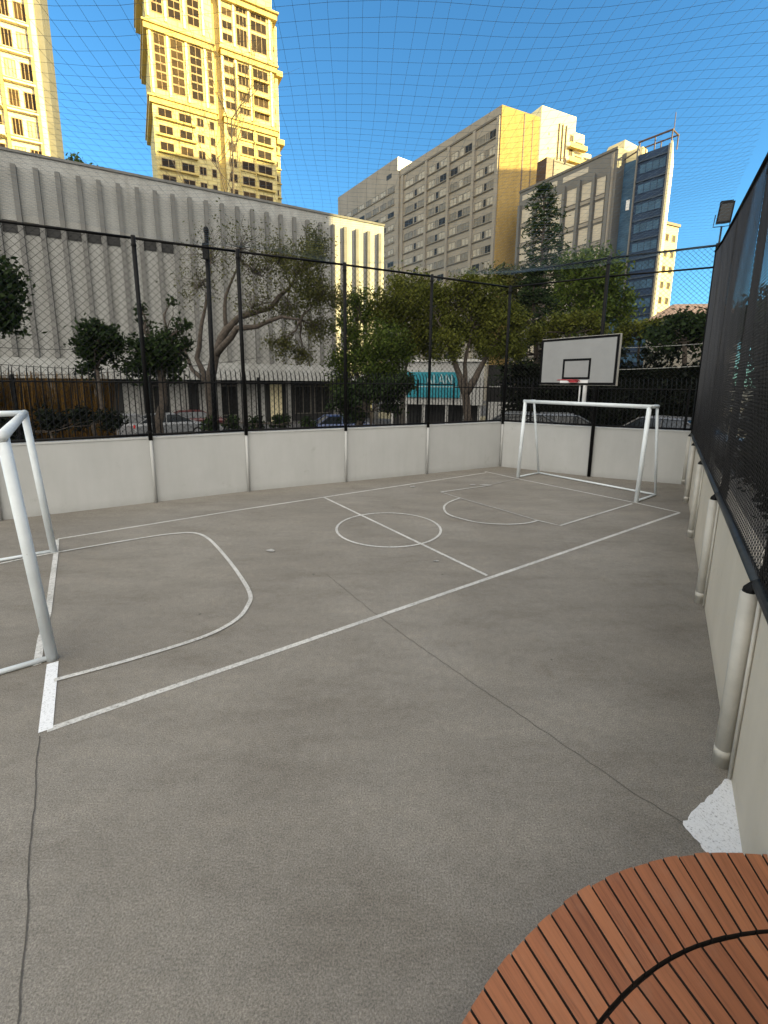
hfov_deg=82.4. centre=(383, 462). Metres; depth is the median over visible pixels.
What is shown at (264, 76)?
window
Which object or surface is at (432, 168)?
window
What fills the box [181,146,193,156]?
window
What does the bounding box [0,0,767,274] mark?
roof net
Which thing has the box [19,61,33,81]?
window
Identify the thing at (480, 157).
window
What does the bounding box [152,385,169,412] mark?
window
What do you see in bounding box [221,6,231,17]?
window
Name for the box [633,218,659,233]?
window
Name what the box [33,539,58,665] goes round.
painted line
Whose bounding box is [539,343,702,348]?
overhead cable
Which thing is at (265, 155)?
window
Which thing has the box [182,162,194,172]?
window
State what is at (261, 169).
window
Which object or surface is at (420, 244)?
window
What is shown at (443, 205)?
window
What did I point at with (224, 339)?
sparse tree
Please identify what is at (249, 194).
window
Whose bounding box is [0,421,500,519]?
court wall
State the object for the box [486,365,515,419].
boundary wall
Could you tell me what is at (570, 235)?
window
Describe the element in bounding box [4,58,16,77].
window
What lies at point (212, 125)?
window
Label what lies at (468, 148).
window
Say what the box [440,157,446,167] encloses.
window
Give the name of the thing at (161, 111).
window
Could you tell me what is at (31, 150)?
window
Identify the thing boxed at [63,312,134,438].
tree
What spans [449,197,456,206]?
window
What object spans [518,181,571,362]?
conifer tree
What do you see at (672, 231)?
apartment block
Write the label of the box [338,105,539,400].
hotel block
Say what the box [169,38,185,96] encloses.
window
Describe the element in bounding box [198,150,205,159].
window
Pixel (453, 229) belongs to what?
window
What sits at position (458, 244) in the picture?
window
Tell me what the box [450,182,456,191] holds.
window
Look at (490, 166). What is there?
window
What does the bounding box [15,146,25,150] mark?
window
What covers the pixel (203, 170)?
window
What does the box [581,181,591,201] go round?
window
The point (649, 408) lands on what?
football goal
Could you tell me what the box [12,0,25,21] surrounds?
window
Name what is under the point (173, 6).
window
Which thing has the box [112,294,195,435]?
tree
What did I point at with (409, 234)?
window
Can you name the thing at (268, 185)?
window
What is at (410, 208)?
window
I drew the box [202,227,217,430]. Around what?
utility pole
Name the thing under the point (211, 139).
window
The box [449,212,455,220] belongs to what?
window
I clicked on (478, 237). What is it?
window
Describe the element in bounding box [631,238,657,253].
window
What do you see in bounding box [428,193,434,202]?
window
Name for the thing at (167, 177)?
window
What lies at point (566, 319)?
round bush
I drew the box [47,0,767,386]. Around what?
sky
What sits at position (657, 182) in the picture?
window
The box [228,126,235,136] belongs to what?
window
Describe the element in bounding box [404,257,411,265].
window
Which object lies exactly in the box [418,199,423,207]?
window
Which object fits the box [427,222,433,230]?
window
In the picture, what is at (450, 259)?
window
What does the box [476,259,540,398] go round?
broad tree
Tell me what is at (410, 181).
window
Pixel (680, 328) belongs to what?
loose tree
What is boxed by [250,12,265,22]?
window
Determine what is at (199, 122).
window
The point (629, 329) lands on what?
tree
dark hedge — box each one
[496,342,748,467]
[724,309,767,533]
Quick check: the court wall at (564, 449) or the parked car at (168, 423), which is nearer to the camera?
the court wall at (564, 449)
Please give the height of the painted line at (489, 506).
0.001 m
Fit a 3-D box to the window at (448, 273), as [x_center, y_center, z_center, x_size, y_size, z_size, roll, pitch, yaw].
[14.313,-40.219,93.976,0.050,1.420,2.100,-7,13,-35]
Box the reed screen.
[0,370,118,442]
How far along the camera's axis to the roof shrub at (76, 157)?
29.94 m
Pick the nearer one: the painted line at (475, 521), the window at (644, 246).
the painted line at (475, 521)
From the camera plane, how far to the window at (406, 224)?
103.76 m
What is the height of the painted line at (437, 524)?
0.001 m
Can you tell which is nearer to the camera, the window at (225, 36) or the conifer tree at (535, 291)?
the conifer tree at (535, 291)
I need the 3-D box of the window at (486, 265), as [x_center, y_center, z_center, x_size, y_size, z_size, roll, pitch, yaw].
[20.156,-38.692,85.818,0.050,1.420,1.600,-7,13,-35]
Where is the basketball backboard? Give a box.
[539,333,622,401]
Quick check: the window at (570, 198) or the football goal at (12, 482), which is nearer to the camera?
the football goal at (12, 482)
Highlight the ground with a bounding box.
[119,388,752,472]
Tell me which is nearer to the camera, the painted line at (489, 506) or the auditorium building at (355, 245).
the painted line at (489, 506)
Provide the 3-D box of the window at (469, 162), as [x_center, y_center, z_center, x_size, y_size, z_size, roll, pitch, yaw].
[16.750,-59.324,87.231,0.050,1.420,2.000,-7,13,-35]
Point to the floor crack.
(18, 1020)
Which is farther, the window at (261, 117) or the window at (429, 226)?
the window at (429, 226)
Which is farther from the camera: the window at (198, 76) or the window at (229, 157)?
the window at (229, 157)
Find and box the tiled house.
[643,304,735,383]
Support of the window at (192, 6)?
in the apartment tower at (156, 128)
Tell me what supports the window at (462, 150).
in the hotel block at (410, 173)
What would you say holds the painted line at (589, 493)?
on the court floor
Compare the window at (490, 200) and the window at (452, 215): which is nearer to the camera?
the window at (490, 200)
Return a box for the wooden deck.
[462,852,767,1023]
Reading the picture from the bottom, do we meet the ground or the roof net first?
the ground
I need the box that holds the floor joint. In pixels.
[328,575,682,822]
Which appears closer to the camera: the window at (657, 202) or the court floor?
the court floor
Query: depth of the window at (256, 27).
71.58 m
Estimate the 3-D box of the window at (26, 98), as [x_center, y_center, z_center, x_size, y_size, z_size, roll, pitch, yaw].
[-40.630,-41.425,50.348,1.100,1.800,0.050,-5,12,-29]
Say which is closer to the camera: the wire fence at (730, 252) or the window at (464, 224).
the wire fence at (730, 252)
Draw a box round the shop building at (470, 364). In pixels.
[391,359,486,425]
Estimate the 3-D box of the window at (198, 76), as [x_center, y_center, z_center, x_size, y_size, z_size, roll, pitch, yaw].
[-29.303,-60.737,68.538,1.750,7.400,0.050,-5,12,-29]
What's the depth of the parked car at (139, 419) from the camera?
25.35 m
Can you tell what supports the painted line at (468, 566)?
on the court floor
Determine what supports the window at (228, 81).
in the apartment tower at (156, 128)
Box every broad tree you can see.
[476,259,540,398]
[545,238,645,336]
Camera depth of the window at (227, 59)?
70.31 m
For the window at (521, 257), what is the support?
in the office block at (579, 202)
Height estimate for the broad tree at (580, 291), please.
12.607 m
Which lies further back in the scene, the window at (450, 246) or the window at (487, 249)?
the window at (450, 246)
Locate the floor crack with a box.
[17,736,39,1023]
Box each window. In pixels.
[0,0,12,46]
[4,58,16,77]
[7,87,20,106]
[11,117,23,135]
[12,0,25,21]
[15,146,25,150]
[16,31,29,52]
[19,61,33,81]
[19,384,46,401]
[23,91,36,110]
[27,120,39,139]
[30,149,41,154]
[150,0,162,14]
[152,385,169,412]
[153,32,167,91]
[157,106,172,118]
[159,124,173,135]
[160,141,174,151]
[161,157,175,168]
[162,174,176,181]
[167,0,180,21]
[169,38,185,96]
[178,112,191,123]
[179,129,192,140]
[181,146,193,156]
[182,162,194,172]
[183,178,195,185]
[186,0,199,28]
[189,45,203,101]
[196,117,203,127]
[197,134,204,143]
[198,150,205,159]
[199,166,206,175]
[200,182,207,187]
[207,51,214,104]
[209,121,214,130]
[210,137,214,146]
[211,153,216,162]
[212,169,216,177]
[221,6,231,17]
[221,19,231,30]
[221,385,236,415]
[222,32,232,43]
[223,56,233,63]
[224,64,233,75]
[224,76,234,87]
[225,88,234,98]
[225,100,235,110]
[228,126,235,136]
[228,141,236,152]
[229,157,236,167]
[230,173,237,182]
[235,6,245,14]
[235,13,246,27]
[236,27,247,48]
[238,62,248,75]
[238,76,248,87]
[239,89,249,103]
[239,104,249,116]
[241,130,253,141]
[241,145,253,156]
[242,160,254,171]
[243,176,255,186]
[243,191,255,197]
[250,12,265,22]
[250,19,266,35]
[251,33,266,55]
[252,67,267,81]
[253,81,268,94]
[254,96,268,109]
[255,109,269,121]
[257,135,270,143]
[258,149,271,159]
[258,164,271,174]
[259,179,272,189]
[259,194,272,200]
[295,386,311,413]
[314,386,329,412]
[404,218,412,227]
[404,232,412,239]
[404,244,412,252]
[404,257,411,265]
[405,177,413,187]
[405,191,413,200]
[405,204,412,213]
[417,212,423,221]
[417,226,422,234]
[417,240,422,247]
[417,253,422,260]
[418,170,424,179]
[418,185,423,193]
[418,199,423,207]
[426,249,432,257]
[426,263,432,270]
[427,208,433,216]
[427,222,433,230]
[427,235,433,243]
[428,165,434,174]
[428,179,434,188]
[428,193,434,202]
[437,259,443,267]
[438,231,444,239]
[438,246,443,253]
[439,187,445,196]
[439,202,445,210]
[439,217,444,225]
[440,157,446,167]
[440,172,446,181]
[447,270,453,277]
[448,242,454,250]
[448,256,454,264]
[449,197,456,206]
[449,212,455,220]
[449,227,455,235]
[450,166,457,176]
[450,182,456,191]
[451,150,458,161]
[456,239,460,247]
[456,254,460,261]
[457,209,461,217]
[457,224,461,232]
[458,194,462,202]
[459,163,463,171]
[460,147,464,155]
[460,267,466,274]
[461,236,468,245]
[461,252,467,260]
[462,221,468,229]
[463,191,469,200]
[463,206,469,214]
[464,158,471,169]
[464,175,470,184]
[465,143,471,152]
[472,248,479,256]
[472,263,479,270]
[473,233,480,241]
[474,201,481,210]
[474,216,481,225]
[475,184,482,194]
[476,152,483,162]
[476,168,483,178]
[477,135,484,146]
[484,244,490,253]
[484,260,489,268]
[485,229,490,237]
[486,196,492,205]
[486,212,491,221]
[487,179,493,189]
[488,162,494,172]
[489,146,494,155]
[490,128,495,138]
[519,246,529,261]
[520,226,530,243]
[521,207,531,223]
[534,243,540,256]
[550,216,559,232]
[551,193,561,211]
[563,232,572,249]
[564,210,574,228]
[566,187,576,206]
[577,227,587,245]
[579,204,589,223]
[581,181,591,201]
[591,222,602,242]
[593,199,604,219]
[595,175,606,196]
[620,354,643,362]
[625,316,648,323]
[627,278,652,289]
[629,258,655,272]
[630,297,650,307]
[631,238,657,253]
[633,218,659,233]
[635,197,661,214]
[637,176,664,194]
[639,155,666,174]
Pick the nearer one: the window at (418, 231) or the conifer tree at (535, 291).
the conifer tree at (535, 291)
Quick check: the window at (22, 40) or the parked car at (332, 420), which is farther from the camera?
the window at (22, 40)
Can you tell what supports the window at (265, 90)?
in the apartment tower at (156, 128)
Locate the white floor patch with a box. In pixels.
[683,779,742,852]
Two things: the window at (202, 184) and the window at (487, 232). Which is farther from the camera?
the window at (487, 232)
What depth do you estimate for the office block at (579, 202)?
68.94 m
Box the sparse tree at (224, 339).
[156,197,355,433]
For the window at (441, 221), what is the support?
in the hotel block at (410, 173)
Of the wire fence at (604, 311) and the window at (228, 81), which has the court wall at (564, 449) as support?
the wire fence at (604, 311)
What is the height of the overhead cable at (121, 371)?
1.114 m
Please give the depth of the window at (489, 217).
84.27 m
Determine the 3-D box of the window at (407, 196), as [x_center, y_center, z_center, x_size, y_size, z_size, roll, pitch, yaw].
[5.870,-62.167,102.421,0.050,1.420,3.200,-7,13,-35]
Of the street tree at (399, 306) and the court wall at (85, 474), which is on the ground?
the street tree at (399, 306)
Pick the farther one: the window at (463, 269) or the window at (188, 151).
the window at (463, 269)
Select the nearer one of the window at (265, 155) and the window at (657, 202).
the window at (657, 202)
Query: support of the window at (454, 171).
in the hotel block at (410, 173)
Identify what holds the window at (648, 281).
in the office tower at (642, 236)
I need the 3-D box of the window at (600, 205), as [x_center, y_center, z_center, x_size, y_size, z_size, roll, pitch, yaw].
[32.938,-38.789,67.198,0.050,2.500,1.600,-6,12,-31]
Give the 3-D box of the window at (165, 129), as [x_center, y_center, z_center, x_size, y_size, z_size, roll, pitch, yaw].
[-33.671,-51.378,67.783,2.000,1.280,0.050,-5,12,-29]
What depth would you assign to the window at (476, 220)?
86.69 m
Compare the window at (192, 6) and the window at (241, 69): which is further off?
the window at (241, 69)
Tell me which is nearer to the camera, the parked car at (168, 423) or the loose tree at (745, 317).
the loose tree at (745, 317)
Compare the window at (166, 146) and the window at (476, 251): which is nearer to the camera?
the window at (166, 146)
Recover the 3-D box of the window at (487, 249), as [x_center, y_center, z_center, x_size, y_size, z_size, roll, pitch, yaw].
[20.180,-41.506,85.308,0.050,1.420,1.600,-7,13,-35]
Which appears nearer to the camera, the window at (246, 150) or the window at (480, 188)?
the window at (246, 150)
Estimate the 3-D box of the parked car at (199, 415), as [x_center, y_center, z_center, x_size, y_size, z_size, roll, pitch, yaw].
[-12.758,-2.833,29.992,4.250,1.470,1.800,-5,12,-29]
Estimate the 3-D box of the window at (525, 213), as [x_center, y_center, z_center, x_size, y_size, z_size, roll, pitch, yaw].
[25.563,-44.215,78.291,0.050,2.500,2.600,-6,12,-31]
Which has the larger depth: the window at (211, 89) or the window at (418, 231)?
the window at (418, 231)
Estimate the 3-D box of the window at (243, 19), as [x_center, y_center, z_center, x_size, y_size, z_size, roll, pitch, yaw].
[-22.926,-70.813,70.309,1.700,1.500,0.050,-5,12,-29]
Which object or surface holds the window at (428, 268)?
in the hotel block at (410, 173)
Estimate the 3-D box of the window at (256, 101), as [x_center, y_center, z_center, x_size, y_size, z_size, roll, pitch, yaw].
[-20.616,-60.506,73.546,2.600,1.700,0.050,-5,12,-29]
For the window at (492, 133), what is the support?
in the hotel block at (410, 173)
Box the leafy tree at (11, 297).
[0,250,47,341]
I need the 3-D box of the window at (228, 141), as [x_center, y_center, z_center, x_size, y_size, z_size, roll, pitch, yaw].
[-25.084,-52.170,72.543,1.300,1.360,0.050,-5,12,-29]
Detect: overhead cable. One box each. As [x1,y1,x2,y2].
[0,340,204,349]
[1,364,188,368]
[5,357,260,375]
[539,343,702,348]
[619,366,696,369]
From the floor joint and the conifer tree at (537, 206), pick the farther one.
the conifer tree at (537, 206)
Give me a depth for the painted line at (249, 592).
4.71 m
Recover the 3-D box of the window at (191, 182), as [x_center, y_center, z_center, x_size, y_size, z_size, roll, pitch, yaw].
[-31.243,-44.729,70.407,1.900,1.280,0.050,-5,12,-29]
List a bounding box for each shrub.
[0,400,128,442]
[59,151,101,166]
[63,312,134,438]
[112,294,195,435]
[199,413,316,432]
[324,366,419,426]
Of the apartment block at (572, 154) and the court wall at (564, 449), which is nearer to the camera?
the court wall at (564, 449)
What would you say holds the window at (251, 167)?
in the apartment tower at (156, 128)
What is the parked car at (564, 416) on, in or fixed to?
on the ground
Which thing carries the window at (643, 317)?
in the office tower at (642, 236)
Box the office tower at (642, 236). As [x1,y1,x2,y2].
[608,113,679,366]
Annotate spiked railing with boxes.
[0,365,453,442]
[452,377,731,464]
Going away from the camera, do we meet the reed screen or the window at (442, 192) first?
the reed screen
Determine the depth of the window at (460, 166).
88.69 m
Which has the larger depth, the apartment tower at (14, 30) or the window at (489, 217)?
the window at (489, 217)
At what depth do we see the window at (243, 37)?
70.74 m
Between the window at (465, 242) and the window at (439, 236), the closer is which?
the window at (465, 242)
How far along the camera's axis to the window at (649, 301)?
63.78 m
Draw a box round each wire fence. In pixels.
[0,219,511,520]
[504,243,719,484]
[681,152,767,769]
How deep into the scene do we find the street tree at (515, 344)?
17.16 m
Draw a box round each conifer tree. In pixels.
[486,264,580,398]
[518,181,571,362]
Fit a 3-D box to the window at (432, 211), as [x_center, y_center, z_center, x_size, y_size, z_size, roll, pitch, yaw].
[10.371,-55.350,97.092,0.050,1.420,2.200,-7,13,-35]
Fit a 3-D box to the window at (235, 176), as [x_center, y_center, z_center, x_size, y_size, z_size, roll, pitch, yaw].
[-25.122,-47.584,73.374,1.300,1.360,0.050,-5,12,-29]
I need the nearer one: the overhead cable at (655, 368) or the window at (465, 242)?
the overhead cable at (655, 368)
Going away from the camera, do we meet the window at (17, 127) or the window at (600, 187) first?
the window at (17, 127)
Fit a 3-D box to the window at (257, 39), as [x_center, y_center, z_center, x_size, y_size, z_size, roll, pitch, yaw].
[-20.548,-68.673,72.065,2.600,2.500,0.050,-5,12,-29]
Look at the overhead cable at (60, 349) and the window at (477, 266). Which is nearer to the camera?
the overhead cable at (60, 349)
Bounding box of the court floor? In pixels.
[0,466,728,1023]
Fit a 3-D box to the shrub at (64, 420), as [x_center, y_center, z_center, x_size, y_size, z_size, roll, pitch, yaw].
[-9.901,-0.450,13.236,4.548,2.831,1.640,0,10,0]
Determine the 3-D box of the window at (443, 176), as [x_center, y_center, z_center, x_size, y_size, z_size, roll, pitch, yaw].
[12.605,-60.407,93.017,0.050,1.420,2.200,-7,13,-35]
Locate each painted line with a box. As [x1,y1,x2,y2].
[0,532,252,680]
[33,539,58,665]
[38,661,58,732]
[47,512,678,731]
[58,473,481,538]
[323,497,486,575]
[335,512,441,546]
[441,492,535,519]
[443,498,538,524]
[484,471,679,512]
[539,503,631,525]
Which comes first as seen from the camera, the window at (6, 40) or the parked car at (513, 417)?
the parked car at (513, 417)
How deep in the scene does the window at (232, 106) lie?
71.50 m
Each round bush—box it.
[522,303,612,345]
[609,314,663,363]
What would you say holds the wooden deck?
on the court floor
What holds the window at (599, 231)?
in the office block at (579, 202)
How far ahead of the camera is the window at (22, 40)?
49.28 m
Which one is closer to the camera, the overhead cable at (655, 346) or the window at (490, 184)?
the overhead cable at (655, 346)
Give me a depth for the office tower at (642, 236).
62.85 m
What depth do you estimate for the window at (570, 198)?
70.84 m
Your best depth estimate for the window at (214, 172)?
71.89 m
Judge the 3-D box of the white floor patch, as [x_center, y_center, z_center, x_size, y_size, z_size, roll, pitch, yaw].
[2.043,2.086,2.582,0.711,0.001,0.267,-6,12,-31]
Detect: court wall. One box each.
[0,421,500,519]
[501,422,690,483]
[688,440,767,855]
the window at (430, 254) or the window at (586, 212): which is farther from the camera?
the window at (430, 254)
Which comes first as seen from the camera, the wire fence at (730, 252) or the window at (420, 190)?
the wire fence at (730, 252)
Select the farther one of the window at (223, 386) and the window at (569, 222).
the window at (569, 222)
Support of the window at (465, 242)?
in the hotel block at (410, 173)
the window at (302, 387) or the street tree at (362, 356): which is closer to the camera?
the street tree at (362, 356)
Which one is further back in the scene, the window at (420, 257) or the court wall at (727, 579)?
the window at (420, 257)
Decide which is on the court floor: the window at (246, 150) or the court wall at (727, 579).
the court wall at (727, 579)
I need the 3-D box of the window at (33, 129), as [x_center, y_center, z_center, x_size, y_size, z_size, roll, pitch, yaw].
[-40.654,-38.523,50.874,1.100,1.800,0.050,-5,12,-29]
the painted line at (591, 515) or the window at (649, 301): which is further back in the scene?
the window at (649, 301)
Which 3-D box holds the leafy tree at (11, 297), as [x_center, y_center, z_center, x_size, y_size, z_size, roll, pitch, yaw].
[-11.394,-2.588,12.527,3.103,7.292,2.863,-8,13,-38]
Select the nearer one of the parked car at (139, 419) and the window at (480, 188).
the parked car at (139, 419)
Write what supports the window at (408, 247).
in the hotel block at (410, 173)
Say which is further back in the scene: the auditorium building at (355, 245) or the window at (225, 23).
the window at (225, 23)
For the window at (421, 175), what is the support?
in the hotel block at (410, 173)
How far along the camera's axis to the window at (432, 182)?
96.05 m
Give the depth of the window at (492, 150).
82.28 m
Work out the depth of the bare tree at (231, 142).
49.11 m
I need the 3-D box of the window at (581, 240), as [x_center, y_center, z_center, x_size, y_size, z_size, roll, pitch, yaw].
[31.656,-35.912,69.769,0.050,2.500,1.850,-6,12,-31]
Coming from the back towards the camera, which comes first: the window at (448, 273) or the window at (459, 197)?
the window at (448, 273)
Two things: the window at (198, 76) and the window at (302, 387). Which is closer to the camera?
the window at (302, 387)
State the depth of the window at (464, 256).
90.31 m
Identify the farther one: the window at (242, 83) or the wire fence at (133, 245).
the window at (242, 83)
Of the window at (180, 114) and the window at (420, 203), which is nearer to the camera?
the window at (180, 114)
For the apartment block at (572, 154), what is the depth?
102.34 m
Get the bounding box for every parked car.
[116,413,145,434]
[133,413,204,436]
[174,410,227,429]
[314,414,374,428]
[490,411,559,442]
[525,412,597,426]
[619,415,743,464]
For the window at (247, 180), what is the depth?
74.59 m
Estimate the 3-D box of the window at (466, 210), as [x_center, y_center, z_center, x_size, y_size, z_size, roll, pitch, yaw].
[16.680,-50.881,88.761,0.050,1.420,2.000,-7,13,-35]
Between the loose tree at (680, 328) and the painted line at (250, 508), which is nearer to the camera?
the painted line at (250, 508)
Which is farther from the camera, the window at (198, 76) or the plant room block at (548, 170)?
the plant room block at (548, 170)
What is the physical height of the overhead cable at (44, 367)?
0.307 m
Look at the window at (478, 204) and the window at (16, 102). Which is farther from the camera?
the window at (478, 204)
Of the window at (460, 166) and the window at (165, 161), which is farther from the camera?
the window at (460, 166)
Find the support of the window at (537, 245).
in the office block at (579, 202)
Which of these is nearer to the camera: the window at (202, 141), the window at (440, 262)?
the window at (202, 141)
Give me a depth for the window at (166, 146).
68.15 m
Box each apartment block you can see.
[532,105,590,164]
[656,221,680,313]
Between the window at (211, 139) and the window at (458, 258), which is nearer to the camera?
the window at (211, 139)
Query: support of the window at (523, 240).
in the office block at (579, 202)
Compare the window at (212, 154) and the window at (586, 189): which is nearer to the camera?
the window at (586, 189)
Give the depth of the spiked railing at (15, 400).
11.53 m
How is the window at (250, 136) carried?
in the apartment tower at (156, 128)
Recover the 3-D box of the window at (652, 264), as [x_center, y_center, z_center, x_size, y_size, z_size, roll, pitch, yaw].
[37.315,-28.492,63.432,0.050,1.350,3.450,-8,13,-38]
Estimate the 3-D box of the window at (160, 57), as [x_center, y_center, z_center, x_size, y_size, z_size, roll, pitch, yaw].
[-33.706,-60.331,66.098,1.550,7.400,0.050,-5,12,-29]
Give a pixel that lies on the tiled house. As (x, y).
(671, 311)
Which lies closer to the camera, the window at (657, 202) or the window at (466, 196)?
the window at (657, 202)
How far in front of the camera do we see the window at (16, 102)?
49.63 m
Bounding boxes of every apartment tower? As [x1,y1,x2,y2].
[0,0,63,158]
[134,0,284,202]
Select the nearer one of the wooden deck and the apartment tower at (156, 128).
the wooden deck
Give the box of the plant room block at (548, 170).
[536,157,574,182]
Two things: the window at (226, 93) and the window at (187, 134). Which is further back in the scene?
the window at (226, 93)
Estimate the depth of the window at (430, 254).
98.68 m
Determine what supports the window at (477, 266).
in the hotel block at (410, 173)
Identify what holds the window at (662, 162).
in the office tower at (642, 236)
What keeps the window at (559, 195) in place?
in the office block at (579, 202)
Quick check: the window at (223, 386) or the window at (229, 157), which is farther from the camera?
the window at (229, 157)
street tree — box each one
[319,281,420,424]
[363,259,446,422]
[413,266,533,422]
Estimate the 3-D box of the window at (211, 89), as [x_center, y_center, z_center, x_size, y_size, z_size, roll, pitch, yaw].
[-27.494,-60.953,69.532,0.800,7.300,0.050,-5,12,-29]
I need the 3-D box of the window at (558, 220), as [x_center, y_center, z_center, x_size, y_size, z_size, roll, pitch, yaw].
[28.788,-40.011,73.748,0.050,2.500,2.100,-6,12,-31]
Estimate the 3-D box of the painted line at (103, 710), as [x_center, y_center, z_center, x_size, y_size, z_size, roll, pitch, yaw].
[1.720,1.471,5.956,10.054,0.001,0.055,-6,12,-34]
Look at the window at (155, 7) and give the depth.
64.83 m
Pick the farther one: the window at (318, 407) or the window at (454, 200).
the window at (454, 200)
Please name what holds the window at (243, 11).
in the apartment tower at (156, 128)
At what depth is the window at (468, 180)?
87.72 m
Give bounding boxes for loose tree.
[634,305,731,364]
[721,283,767,358]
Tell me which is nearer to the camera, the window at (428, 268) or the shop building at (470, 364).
the shop building at (470, 364)
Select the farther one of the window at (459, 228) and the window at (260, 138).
the window at (459, 228)
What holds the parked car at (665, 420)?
on the ground
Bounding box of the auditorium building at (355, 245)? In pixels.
[0,146,384,423]
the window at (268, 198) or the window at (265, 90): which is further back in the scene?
the window at (268, 198)
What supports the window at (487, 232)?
in the hotel block at (410, 173)
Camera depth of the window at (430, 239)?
98.09 m
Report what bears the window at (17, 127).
in the apartment tower at (14, 30)
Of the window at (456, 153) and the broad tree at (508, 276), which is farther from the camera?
the window at (456, 153)
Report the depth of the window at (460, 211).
90.23 m
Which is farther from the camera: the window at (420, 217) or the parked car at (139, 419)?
the window at (420, 217)
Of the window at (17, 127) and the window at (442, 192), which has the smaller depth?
the window at (17, 127)
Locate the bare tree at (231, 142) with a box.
[155,14,298,198]
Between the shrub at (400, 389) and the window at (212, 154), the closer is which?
the shrub at (400, 389)
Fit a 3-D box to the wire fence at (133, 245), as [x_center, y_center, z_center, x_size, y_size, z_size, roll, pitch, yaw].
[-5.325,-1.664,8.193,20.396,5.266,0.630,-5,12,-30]
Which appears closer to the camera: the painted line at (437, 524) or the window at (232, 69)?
the painted line at (437, 524)
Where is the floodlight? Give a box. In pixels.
[691,199,735,425]
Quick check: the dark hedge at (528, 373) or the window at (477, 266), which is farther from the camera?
the window at (477, 266)
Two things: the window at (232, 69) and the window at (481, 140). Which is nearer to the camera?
the window at (232, 69)
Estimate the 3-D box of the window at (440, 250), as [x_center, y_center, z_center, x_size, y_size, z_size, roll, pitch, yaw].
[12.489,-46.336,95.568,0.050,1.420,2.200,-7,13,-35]
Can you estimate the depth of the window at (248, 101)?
72.19 m
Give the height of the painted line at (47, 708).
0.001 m
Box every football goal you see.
[0,410,58,674]
[516,400,659,502]
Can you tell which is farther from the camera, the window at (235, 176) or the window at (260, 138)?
the window at (260, 138)
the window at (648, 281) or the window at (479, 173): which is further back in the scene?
the window at (479, 173)
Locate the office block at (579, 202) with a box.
[509,140,636,361]
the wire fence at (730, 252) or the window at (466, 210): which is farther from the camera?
the window at (466, 210)
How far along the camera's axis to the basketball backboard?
10.25 m
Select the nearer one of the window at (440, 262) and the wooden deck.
the wooden deck
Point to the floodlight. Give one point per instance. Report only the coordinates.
(724, 210)
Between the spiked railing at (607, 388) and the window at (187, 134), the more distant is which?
the window at (187, 134)
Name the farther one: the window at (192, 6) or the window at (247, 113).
the window at (247, 113)
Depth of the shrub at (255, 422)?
15.00 m

